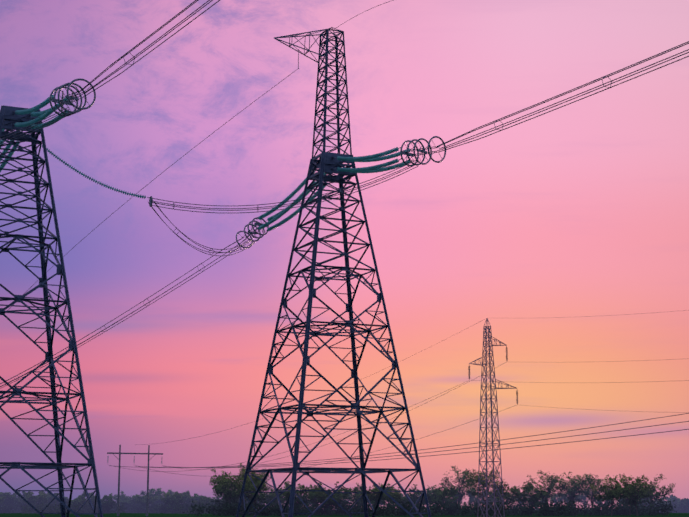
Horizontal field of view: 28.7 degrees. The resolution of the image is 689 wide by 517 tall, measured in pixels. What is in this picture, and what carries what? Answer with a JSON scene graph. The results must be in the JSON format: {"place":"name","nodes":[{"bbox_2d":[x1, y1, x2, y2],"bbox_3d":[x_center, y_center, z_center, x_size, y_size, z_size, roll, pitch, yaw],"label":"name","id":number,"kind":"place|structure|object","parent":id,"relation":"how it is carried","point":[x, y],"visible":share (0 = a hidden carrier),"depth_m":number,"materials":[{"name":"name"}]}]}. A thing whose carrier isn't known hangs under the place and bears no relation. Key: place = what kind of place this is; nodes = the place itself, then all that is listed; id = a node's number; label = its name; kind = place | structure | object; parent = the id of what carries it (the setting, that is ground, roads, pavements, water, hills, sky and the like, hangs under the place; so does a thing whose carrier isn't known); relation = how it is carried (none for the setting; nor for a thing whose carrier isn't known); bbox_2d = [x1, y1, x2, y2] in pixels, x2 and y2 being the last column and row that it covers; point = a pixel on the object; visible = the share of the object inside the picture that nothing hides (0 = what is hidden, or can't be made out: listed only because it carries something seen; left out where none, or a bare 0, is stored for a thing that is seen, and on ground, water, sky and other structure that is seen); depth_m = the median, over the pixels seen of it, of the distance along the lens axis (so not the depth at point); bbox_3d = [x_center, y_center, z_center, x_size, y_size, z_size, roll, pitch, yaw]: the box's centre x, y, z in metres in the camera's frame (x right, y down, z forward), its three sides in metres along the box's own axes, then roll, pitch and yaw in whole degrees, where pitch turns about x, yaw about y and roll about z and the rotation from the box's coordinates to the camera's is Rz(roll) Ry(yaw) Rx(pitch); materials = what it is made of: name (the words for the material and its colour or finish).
{"place":"outdoors","nodes":[
{"label":"outdoors","id":0,"kind":"place"},
{"bbox_2d":[0,0,688,475],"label":"conductors","id":1,"kind":"object","parent":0,"point":[314,462],"visible":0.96,"depth_m":111.67,"materials":[{"name":"grey"}]},
{"bbox_2d":[14,53,611,378],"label":"rings and fittings","id":2,"kind":"object","parent":1,"relation":"attached to","point":[77,109],"visible":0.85,"depth_m":111.11,"materials":[{"name":"grey metal"}]},
{"bbox_2d":[0,509,688,516],"bbox_3d":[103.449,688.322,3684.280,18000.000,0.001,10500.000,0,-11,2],"label":"ground","id":3,"kind":"structure","parent":0,"point":[123,514],"depth_m":455.34,"materials":[{"name":"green plant"}]},
{"bbox_2d":[0,105,102,516],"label":"tower","id":4,"kind":"structure","parent":3,"relation":"on","point":[9,118],"depth_m":105.18,"materials":[{"name":"metal"}]},
{"bbox_2d":[107,445,162,515],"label":"portal poles","id":5,"kind":"object","parent":3,"relation":"on","point":[118,498],"visible":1,"depth_m":421.28,"materials":[{"name":"grey wood"}]},
{"bbox_2d":[236,27,430,516],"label":"tower","id":6,"kind":"structure","parent":3,"relation":"on","point":[326,162],"depth_m":119.03,"materials":[{"name":"metal"}]},
{"bbox_2d":[0,95,410,463],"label":"insulator strings","id":7,"kind":"object","parent":6,"relation":"attached to","point":[44,114],"visible":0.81,"depth_m":114.93,"materials":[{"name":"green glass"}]},
{"bbox_2d":[0,463,688,515],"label":"tree","id":8,"kind":"object","parent":3,"relation":"on","point":[170,501],"depth_m":468.58,"materials":[{"name":"green plant"}]},
{"bbox_2d":[469,318,516,516],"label":"transmission tower","id":9,"kind":"structure","parent":3,"relation":"on","point":[486,364],"depth_m":199.12,"materials":[{"name":"grey metal"}]},
{"bbox_2d":[468,345,518,404],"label":"tower insulators","id":10,"kind":"object","parent":9,"relation":"attached to","point":[506,351],"visible":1,"depth_m":201.34,"materials":[{"name":"grey"}]},
{"bbox_2d":[0,0,688,508],"label":"sky","id":11,"kind":"structure","parent":0,"point":[577,212],"materials":[{"name":"pink"}]},
{"bbox_2d":[472,310,688,412],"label":"far conductors line","id":12,"kind":"object","parent":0,"point":[616,361],"visible":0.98,"depth_m":164.23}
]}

